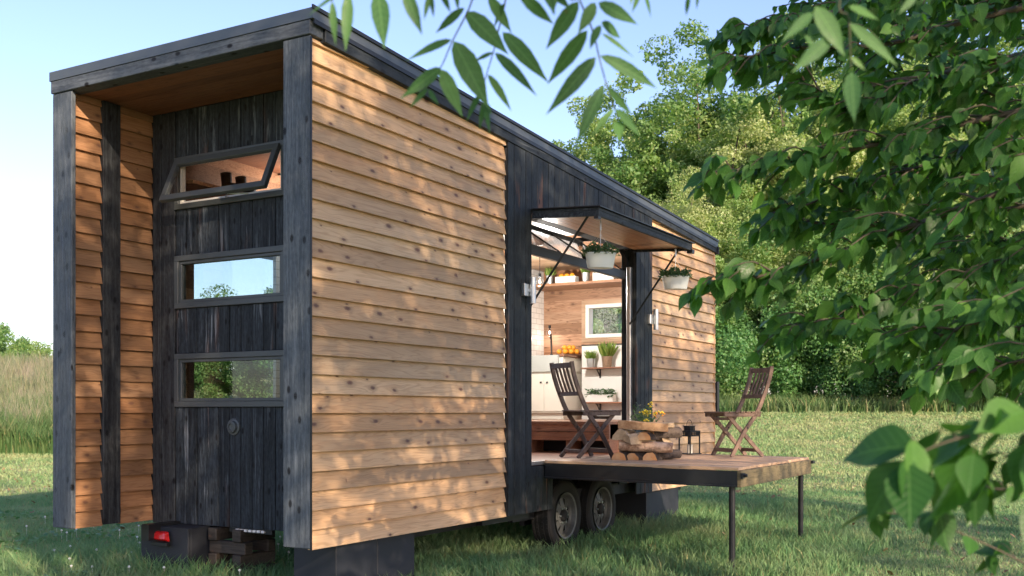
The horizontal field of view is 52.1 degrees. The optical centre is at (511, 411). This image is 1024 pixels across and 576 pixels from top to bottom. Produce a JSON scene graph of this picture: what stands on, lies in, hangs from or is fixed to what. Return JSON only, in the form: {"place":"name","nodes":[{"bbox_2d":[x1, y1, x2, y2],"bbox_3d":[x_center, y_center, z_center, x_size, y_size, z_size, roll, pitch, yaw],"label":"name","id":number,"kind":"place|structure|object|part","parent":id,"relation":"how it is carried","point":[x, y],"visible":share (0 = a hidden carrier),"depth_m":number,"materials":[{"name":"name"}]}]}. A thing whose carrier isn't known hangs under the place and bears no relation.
{"place":"outdoors","nodes":[
{"label":"outdoors","id":0,"kind":"place"},
{"bbox_2d":[0,468,1023,575],"bbox_3d":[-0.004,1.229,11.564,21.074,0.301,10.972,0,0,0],"label":"lawn grass","id":1,"kind":"structure","parent":0,"point":[695,526],"depth_m":9.65,"materials":[{"name":"green plant"}]},
{"bbox_2d":[0,377,1023,575],"bbox_3d":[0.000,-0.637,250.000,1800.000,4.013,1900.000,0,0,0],"label":"ground","id":2,"kind":"structure","parent":0,"point":[788,438],"depth_m":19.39,"materials":[{"name":"green plant"}]},
{"bbox_2d":[0,349,19,360],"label":"distant tree","id":3,"kind":"object","parent":2,"relation":"on","point":[6,353],"visible":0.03,"depth_m":108.89,"materials":[{"name":"green plant"}]},
{"bbox_2d":[0,326,30,358],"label":"distant tree","id":4,"kind":"object","parent":2,"relation":"on","point":[5,340],"visible":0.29,"depth_m":118.17,"materials":[{"name":"green plant"}]},
{"bbox_2d":[0,321,52,358],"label":"distant tree","id":5,"kind":"object","parent":2,"relation":"on","point":[44,350],"visible":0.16,"depth_m":131.19,"materials":[{"name":"green plant"}]},
{"bbox_2d":[0,349,202,424],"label":"meadow grass","id":6,"kind":"structure","parent":2,"relation":"on","point":[27,376],"depth_m":51.18,"materials":[{"name":"plant"}]},
{"bbox_2d":[0,387,211,454],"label":"tall weeds","id":7,"kind":"object","parent":2,"relation":"on","point":[26,435],"visible":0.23,"depth_m":30.72,"materials":[{"name":"green plant"}]},
{"bbox_2d":[0,509,293,575],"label":"clover","id":8,"kind":"object","parent":2,"relation":"on","point":[61,534],"depth_m":10.42,"materials":[{"name":"green plant"}]},
{"bbox_2d":[141,524,218,574],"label":"support box","id":9,"kind":"object","parent":2,"relation":"on","point":[190,540],"visible":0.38,"depth_m":8.36,"materials":[{"name":"grey metal"}]},
{"bbox_2d":[152,531,169,546],"bbox_3d":[-2.810,1.016,8.358,0.187,0.118,0.048,0,0,30],"label":"tail light","id":10,"kind":"object","parent":9,"relation":"attached to","point":[161,536],"visible":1,"depth_m":8.33,"materials":[{"name":"red plastic"}]},
{"bbox_2d":[194,361,257,397],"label":"understory shrub","id":11,"kind":"object","parent":2,"relation":"on","point":[203,371],"visible":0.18,"depth_m":45.47,"materials":[{"name":"green plant"}]},
{"bbox_2d":[194,284,272,397],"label":"understory shrub","id":12,"kind":"object","parent":2,"relation":"on","point":[230,374],"visible":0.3,"depth_m":46.02,"materials":[{"name":"green plant"}]},
{"bbox_2d":[208,526,274,575],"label":"timber crib","id":13,"kind":"object","parent":2,"relation":"on","point":[240,546],"visible":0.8,"depth_m":8.35,"materials":[{"name":"brown wood"}]},
{"bbox_2d":[253,360,272,396],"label":"understory shrub","id":14,"kind":"object","parent":2,"relation":"on","point":[270,362],"visible":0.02,"depth_m":45.19,"materials":[{"name":"green plant"}]},
{"bbox_2d":[264,286,272,293],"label":"distant tree","id":15,"kind":"object","parent":2,"relation":"on","point":[266,291],"depth_m":127.70,"materials":[{"name":"green plant"}]},
{"bbox_2d":[294,533,413,575],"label":"support box","id":16,"kind":"object","parent":2,"relation":"on","point":[389,556],"visible":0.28,"depth_m":7.38,"materials":[{"name":"grey metal"}]},
{"bbox_2d":[49,4,814,570],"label":"tiny house","id":17,"kind":"structure","parent":2,"relation":"on","point":[401,318],"depth_m":8.31,"materials":[{"name":"black wood"}]},
{"bbox_2d":[186,180,233,197],"bbox_3d":[-2.477,-1.925,9.406,0.310,0.030,1.300,0,0,30],"label":"boot shelf","id":18,"kind":"object","parent":17,"relation":"attached to","point":[192,185],"visible":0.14,"depth_m":8.90,"materials":[{"name":"brown wood"}]},
{"bbox_2d":[220,172,239,185],"bbox_3d":[-2.469,-2.023,9.229,0.240,0.172,0.100,0,0,30],"label":"boot","id":19,"kind":"object","parent":18,"relation":"on","point":[226,178],"visible":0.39,"depth_m":9.22,"materials":[{"name":"leather"}]},
{"bbox_2d":[235,176,255,191],"bbox_3d":[-2.379,-2.023,9.385,0.240,0.172,0.100,0,0,30],"label":"boot","id":20,"kind":"object","parent":18,"relation":"on","point":[240,179],"visible":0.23,"depth_m":9.37,"materials":[{"name":"rubber"}]},
{"bbox_2d":[159,140,282,210],"bbox_3d":[-2.282,-1.867,8.260,1.207,0.426,0.251,0,0,30],"label":"window","id":21,"kind":"structure","parent":17,"relation":"in","point":[177,175],"depth_m":8.26,"materials":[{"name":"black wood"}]},
{"bbox_2d":[174,245,282,308],"bbox_3d":[-2.237,-1.058,8.337,1.207,0.432,0.072,0,0,30],"label":"window","id":22,"kind":"structure","parent":17,"relation":"in","point":[180,262],"depth_m":8.35,"materials":[{"name":"black glass"}]},
{"bbox_2d":[174,350,282,406],"bbox_3d":[-2.237,-0.253,8.337,1.207,0.436,0.072,0,0,30],"label":"window","id":23,"kind":"structure","parent":17,"relation":"in","point":[180,360],"depth_m":8.35,"materials":[{"name":"black glass"}]},
{"bbox_2d":[538,257,543,282],"bbox_3d":[0.337,-1.790,12.690,0.090,0.560,0.089,0,0,0],"label":"pendant lamp","id":24,"kind":"object","parent":17,"relation":"hanging from","point":[539,274],"visible":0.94,"depth_m":12.69,"materials":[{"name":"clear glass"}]},
{"bbox_2d":[532,354,581,419],"bbox_3d":[0.571,-0.328,14.376,0.620,0.875,0.615,0,0,30],"label":"sink cabinet","id":25,"kind":"object","parent":17,"relation":"on","point":[546,403],"visible":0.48,"depth_m":14.14,"materials":[{"name":"beige paint"}]},
{"bbox_2d":[532,355,558,371],"bbox_3d":[0.493,-0.642,14.280,0.500,0.225,0.390,0,0,30],"label":"farmhouse sink","id":26,"kind":"object","parent":25,"relation":"in","point":[540,363],"visible":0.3,"depth_m":14.09,"materials":[{"name":"white ceramic"}]},
{"bbox_3d":[0.575,-0.345,14.370,0.592,0.690,0.572,0,0,30],"label":"cabinet door","id":27,"kind":"part","parent":25,"relation":"part of","materials":[{"name":"beige paint"}]},
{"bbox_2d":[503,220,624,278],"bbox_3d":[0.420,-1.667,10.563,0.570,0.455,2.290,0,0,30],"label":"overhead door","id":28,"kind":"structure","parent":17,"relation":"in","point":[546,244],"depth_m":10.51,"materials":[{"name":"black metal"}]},
{"bbox_2d":[555,276,578,282],"bbox_3d":[0.740,-1.768,14.108,0.300,0.085,0.120,0,0,30],"label":"white trough","id":29,"kind":"object","parent":17,"relation":"on","point":[564,279],"visible":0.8,"depth_m":14.05,"materials":[{"name":"ceramic"}]},
{"bbox_2d":[549,361,621,457],"bbox_3d":[0.711,-0.010,10.192,0.569,0.933,0.430,0,0,-27],"label":"folding chair","id":30,"kind":"object","parent":17,"relation":"on","point":[607,415],"visible":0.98,"depth_m":10.09,"materials":[{"name":"brown wood"}]},
{"bbox_2d":[581,219,619,268],"bbox_3d":[0.793,-1.500,9.377,0.367,0.440,0.237,0,0,-5],"label":"hanging planter","id":31,"kind":"object","parent":17,"relation":"hanging from","point":[598,256],"visible":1,"depth_m":9.32,"materials":[{"name":"white ceramic"}]},
{"bbox_2d":[581,343,621,419],"bbox_3d":[1.421,-0.400,14.047,1.090,1.020,0.335,0,0,30],"label":"plant stand","id":32,"kind":"object","parent":17,"relation":"on","point":[598,376],"visible":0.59,"depth_m":14.14,"materials":[{"name":"white paint"}]},
{"bbox_2d":[584,388,616,401],"bbox_3d":[1.188,-0.223,14.074,0.458,0.195,0.196,0,0,30],"label":"white trough","id":33,"kind":"object","parent":32,"relation":"on","point":[597,396],"visible":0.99,"depth_m":14.03,"materials":[{"name":"ceramic"}]},
{"bbox_2d":[582,298,621,342],"bbox_3d":[1.329,-1.240,14.357,0.770,0.580,0.140,0,0,30],"label":"kitchen window","id":34,"kind":"structure","parent":17,"relation":"in","point":[588,306],"depth_m":14.40,"materials":[{"name":"white paint"}]},
{"bbox_2d":[593,272,616,280],"bbox_3d":[1.216,-1.833,13.822,0.339,0.215,0.187,0,0,30],"label":"white trough","id":35,"kind":"object","parent":17,"relation":"on","point":[597,276],"visible":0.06,"depth_m":13.79,"materials":[{"name":"paint"}]},
{"bbox_2d":[612,451,631,459],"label":"firewood log","id":36,"kind":"object","parent":17,"relation":"on","point":[619,456],"visible":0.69,"depth_m":9.71,"materials":[{"name":"brown wood"}]},
{"bbox_2d":[627,452,645,459],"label":"firewood log","id":37,"kind":"object","parent":17,"relation":"on","point":[636,456],"visible":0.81,"depth_m":9.71,"materials":[{"name":"brown wood"}]},
{"bbox_2d":[619,451,648,452],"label":"firewood log","id":38,"kind":"object","parent":37,"relation":"on","point":[633,451],"visible":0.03,"depth_m":9.89,"materials":[{"name":"brown wood"}]},
{"bbox_2d":[627,401,664,441],"bbox_3d":[1.293,0.178,10.141,0.371,0.547,0.243,0,0,0],"label":"flower vase","id":39,"kind":"object","parent":17,"relation":"on","point":[646,412],"visible":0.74,"depth_m":10.12,"materials":[{"name":"yellow plant"}]},
{"bbox_2d":[643,452,663,460],"bbox_3d":[1.351,0.418,9.870,0.148,0.078,0.365,0,0,22],"label":"firewood log","id":40,"kind":"object","parent":17,"relation":"on","point":[652,456],"visible":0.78,"depth_m":9.71,"materials":[{"name":"brown wood"}]},
{"bbox_2d":[618,440,672,452],"bbox_3d":[1.244,0.328,9.770,0.505,0.102,0.119,2,0,4],"label":"firewood log","id":41,"kind":"object","parent":40,"relation":"on","point":[663,447],"visible":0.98,"depth_m":9.73,"materials":[{"name":"brown wood"}]},
{"bbox_2d":[612,429,635,439],"bbox_3d":[1.074,0.216,9.891,0.188,0.109,0.344,0,0,22],"label":"firewood log","id":42,"kind":"object","parent":41,"relation":"on","point":[619,434],"visible":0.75,"depth_m":9.75,"materials":[{"name":"brown wood"}]},
{"bbox_2d":[623,431,655,444],"bbox_3d":[1.190,0.237,9.798,0.344,0.082,0.150,-8,28,-42],"label":"firewood log","id":43,"kind":"object","parent":41,"relation":"on","point":[632,439],"visible":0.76,"depth_m":9.70,"materials":[{"name":"brown wood"}]},
{"bbox_2d":[618,420,667,431],"bbox_3d":[1.229,0.136,9.809,0.466,0.081,0.146,4,1,9],"label":"firewood log","id":44,"kind":"object","parent":43,"relation":"on","point":[639,425],"visible":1,"depth_m":9.75,"materials":[{"name":"brown wood"}]},
{"bbox_2d":[638,432,660,439],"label":"firewood log","id":45,"kind":"object","parent":41,"relation":"on","point":[646,436],"visible":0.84,"depth_m":9.70,"materials":[{"name":"brown wood"}]},
{"bbox_2d":[648,427,682,437],"bbox_3d":[1.445,0.200,9.898,0.345,0.111,0.120,0,0,-30],"label":"firewood log","id":46,"kind":"object","parent":45,"relation":"on","point":[674,432],"visible":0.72,"depth_m":9.88,"materials":[{"name":"brown wood"}]},
{"bbox_2d":[658,422,673,426],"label":"firewood log","id":47,"kind":"object","parent":46,"relation":"on","point":[670,424],"visible":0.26,"depth_m":9.89,"materials":[{"name":"brown wood"}]},
{"bbox_2d":[656,449,681,458],"bbox_3d":[1.464,0.406,9.900,0.305,0.097,0.104,0,0,-33],"label":"firewood log","id":48,"kind":"object","parent":17,"relation":"on","point":[676,454],"visible":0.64,"depth_m":9.89,"materials":[{"name":"brown wood"}]},
{"bbox_2d":[656,438,674,448],"bbox_3d":[1.474,0.312,9.967,0.128,0.255,0.132,-34,16,-26],"label":"firewood log","id":49,"kind":"object","parent":48,"relation":"on","point":[664,440],"visible":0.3,"depth_m":9.93,"materials":[{"name":"brown wood"}]},
{"bbox_2d":[658,248,692,289],"bbox_3d":[1.702,-1.485,10.918,0.372,0.430,0.241,0,0,-5],"label":"hanging planter","id":50,"kind":"object","parent":17,"relation":"hanging from","point":[676,279],"visible":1,"depth_m":10.86,"materials":[{"name":"white ceramic"}]},
{"bbox_2d":[678,420,701,454],"bbox_3d":[1.875,0.270,11.074,0.180,0.367,0.180,0,0,-40],"label":"lantern","id":51,"kind":"object","parent":17,"relation":"on","point":[689,431],"visible":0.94,"depth_m":11.04,"materials":[{"name":"black metal"}]},
{"bbox_2d":[704,366,773,456],"bbox_3d":[2.334,0.004,10.779,0.569,0.933,0.430,0,0,-18],"label":"folding chair","id":52,"kind":"object","parent":17,"relation":"on","point":[716,417],"visible":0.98,"depth_m":10.75,"materials":[{"name":"brown wood"}]},
{"bbox_2d":[593,308,621,333],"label":"understory shrub","id":53,"kind":"object","parent":2,"relation":"on","point":[602,322],"visible":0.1,"depth_m":45.80,"materials":[{"name":"green plant"}]},
{"bbox_2d":[550,113,669,193],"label":"broadleaf tree","id":54,"kind":"object","parent":2,"relation":"on","point":[602,130],"visible":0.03,"depth_m":56.94,"materials":[{"name":"green plant"}]},
{"bbox_2d":[308,0,915,144],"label":"ash tree","id":55,"kind":"object","parent":2,"relation":"on","point":[467,64],"visible":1,"depth_m":1.90,"materials":[{"name":"green plant"}]},
{"bbox_2d":[566,81,659,176],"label":"broadleaf tree","id":56,"kind":"object","parent":2,"relation":"on","point":[606,101],"visible":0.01,"depth_m":58.54,"materials":[{"name":"green plant"}]},
{"bbox_2d":[605,318,621,333],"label":"understory shrub","id":57,"kind":"object","parent":2,"relation":"on","point":[615,330],"visible":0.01,"depth_m":45.76,"materials":[{"name":"green plant"}]},
{"bbox_2d":[605,136,666,204],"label":"broadleaf tree","id":58,"kind":"object","parent":2,"relation":"on","point":[610,170],"depth_m":54.66,"materials":[{"name":"green plant"}]},
{"bbox_2d":[586,110,695,315],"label":"broadleaf tree","id":59,"kind":"object","parent":2,"relation":"on","point":[596,150],"visible":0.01,"depth_m":55.01,"materials":[{"name":"green plant"}]},
{"bbox_2d":[615,487,677,526],"bbox_3d":[1.483,1.123,12.374,0.640,0.415,1.000,0,0,30],"label":"support box","id":60,"kind":"object","parent":2,"relation":"on","point":[631,504],"visible":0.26,"depth_m":11.93,"materials":[{"name":"grey metal"}]},
{"bbox_2d":[604,63,777,213],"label":"broadleaf tree","id":61,"kind":"object","parent":2,"relation":"on","point":[628,86],"visible":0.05,"depth_m":54.07,"materials":[{"name":"green plant"}]},
{"bbox_2d":[654,129,746,269],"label":"broadleaf tree","id":62,"kind":"object","parent":2,"relation":"on","point":[691,212],"visible":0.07,"depth_m":46.58,"materials":[{"name":"green plant"}]},
{"bbox_2d":[611,18,792,216],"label":"broadleaf tree","id":63,"kind":"object","parent":2,"relation":"on","point":[738,103],"visible":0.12,"depth_m":53.28,"materials":[{"name":"green plant"}]},
{"bbox_2d":[715,271,765,398],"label":"understory shrub","id":64,"kind":"object","parent":2,"relation":"on","point":[727,393],"visible":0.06,"depth_m":44.45,"materials":[{"name":"green plant"}]},
{"bbox_2d":[701,184,800,341],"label":"broadleaf tree","id":65,"kind":"object","parent":2,"relation":"on","point":[739,205],"visible":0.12,"depth_m":46.86,"materials":[{"name":"green plant"}]},
{"bbox_2d":[665,63,850,393],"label":"broadleaf tree","id":66,"kind":"object","parent":2,"relation":"on","point":[729,155],"visible":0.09,"depth_m":50.04,"materials":[{"name":"green plant"}]},
{"bbox_2d":[715,302,803,394],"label":"understory shrub","id":67,"kind":"object","parent":2,"relation":"on","point":[738,342],"visible":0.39,"depth_m":43.26,"materials":[{"name":"green plant"}]},
{"bbox_2d":[721,219,817,392],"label":"understory shrub","id":68,"kind":"object","parent":2,"relation":"on","point":[759,309],"visible":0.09,"depth_m":45.16,"materials":[{"name":"green plant"}]},
{"bbox_2d":[634,5,950,290],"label":"broadleaf tree","id":69,"kind":"object","parent":2,"relation":"on","point":[651,164],"visible":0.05,"depth_m":53.15,"materials":[{"name":"green plant"}]},
{"bbox_2d":[721,284,888,398],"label":"understory shrub","id":70,"kind":"object","parent":2,"relation":"on","point":[807,348],"visible":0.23,"depth_m":44.24,"materials":[{"name":"green plant"}]},
{"bbox_2d":[727,43,924,393],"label":"broadleaf tree","id":71,"kind":"object","parent":2,"relation":"on","point":[756,130],"visible":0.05,"depth_m":48.44,"materials":[{"name":"green plant"}]},
{"bbox_2d":[761,218,901,397],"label":"understory shrub","id":72,"kind":"object","parent":2,"relation":"on","point":[870,280],"visible":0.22,"depth_m":44.20,"materials":[{"name":"green plant"}]},
{"bbox_2d":[770,297,929,400],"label":"understory shrub","id":73,"kind":"object","parent":2,"relation":"on","point":[870,389],"visible":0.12,"depth_m":43.72,"materials":[{"name":"green plant"}]},
{"bbox_2d":[678,0,1023,575],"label":"hackberry tree","id":74,"kind":"object","parent":2,"relation":"on","point":[980,290],"visible":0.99,"depth_m":3.79,"materials":[{"name":"green plant"}]},
{"bbox_2d":[719,388,1023,412],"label":"fringe grass","id":75,"kind":"structure","parent":2,"relation":"on","point":[806,403],"depth_m":41.46,"materials":[{"name":"green plant"}]},
{"bbox_2d":[759,34,987,298],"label":"broadleaf tree","id":76,"kind":"object","parent":2,"relation":"on","point":[893,125],"visible":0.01,"depth_m":48.79,"materials":[{"name":"green plant"}]},
{"bbox_2d":[830,233,944,400],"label":"understory shrub","id":77,"kind":"object","parent":2,"relation":"on","point":[854,350],"visible":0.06,"depth_m":43.42,"materials":[{"name":"green plant"}]},
{"bbox_2d":[822,17,1023,276],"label":"broadleaf tree","id":78,"kind":"object","parent":2,"relation":"on","point":[829,62],"visible":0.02,"depth_m":53.90,"materials":[{"name":"green plant"}]},
{"bbox_2d":[842,304,1019,402],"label":"understory shrub","id":79,"kind":"object","parent":2,"relation":"on","point":[896,385],"visible":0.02,"depth_m":43.10,"materials":[{"name":"green plant"}]},
{"bbox_2d":[875,42,1023,281],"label":"broadleaf tree","id":80,"kind":"object","parent":2,"relation":"on","point":[962,199],"visible":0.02,"depth_m":48.34,"materials":[{"name":"green plant"}]},
{"bbox_2d":[900,316,1021,406],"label":"understory shrub","id":81,"kind":"object","parent":2,"relation":"on","point":[982,396],"visible":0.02,"depth_m":40.29,"materials":[{"name":"green plant"}]},
{"bbox_2d":[924,25,1023,266],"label":"broadleaf tree","id":82,"kind":"object","parent":2,"relation":"on","point":[1002,44],"depth_m":52.64,"materials":[{"name":"green plant"}]},
{"bbox_2d":[965,218,1021,403],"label":"understory shrub","id":83,"kind":"object","parent":2,"relation":"on","point":[1003,234],"visible":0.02,"depth_m":40.84,"materials":[{"name":"green plant"}]},
{"bbox_2d":[0,0,1023,396],"label":"sky","id":84,"kind":"structure","parent":0,"point":[38,38],"materials":[{"name":"blue"}]},
{"bbox_2d":[544,266,556,283],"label":"potted grass","id":85,"kind":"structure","parent":0,"point":[547,273],"depth_m":14.22,"materials":[{"name":"green plant"}]},
{"bbox_2d":[580,268,590,280],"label":"potted grass","id":86,"kind":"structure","parent":0,"point":[585,275],"depth_m":13.93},
{"bbox_2d":[583,350,596,366],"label":"potted grass","id":87,"kind":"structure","parent":0,"point":[590,357],"depth_m":14.11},
{"bbox_2d":[597,340,619,366],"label":"potted grass","id":88,"kind":"object","parent":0,"point":[607,352],"depth_m":13.97,"materials":[{"name":"green plant"}]}
]}

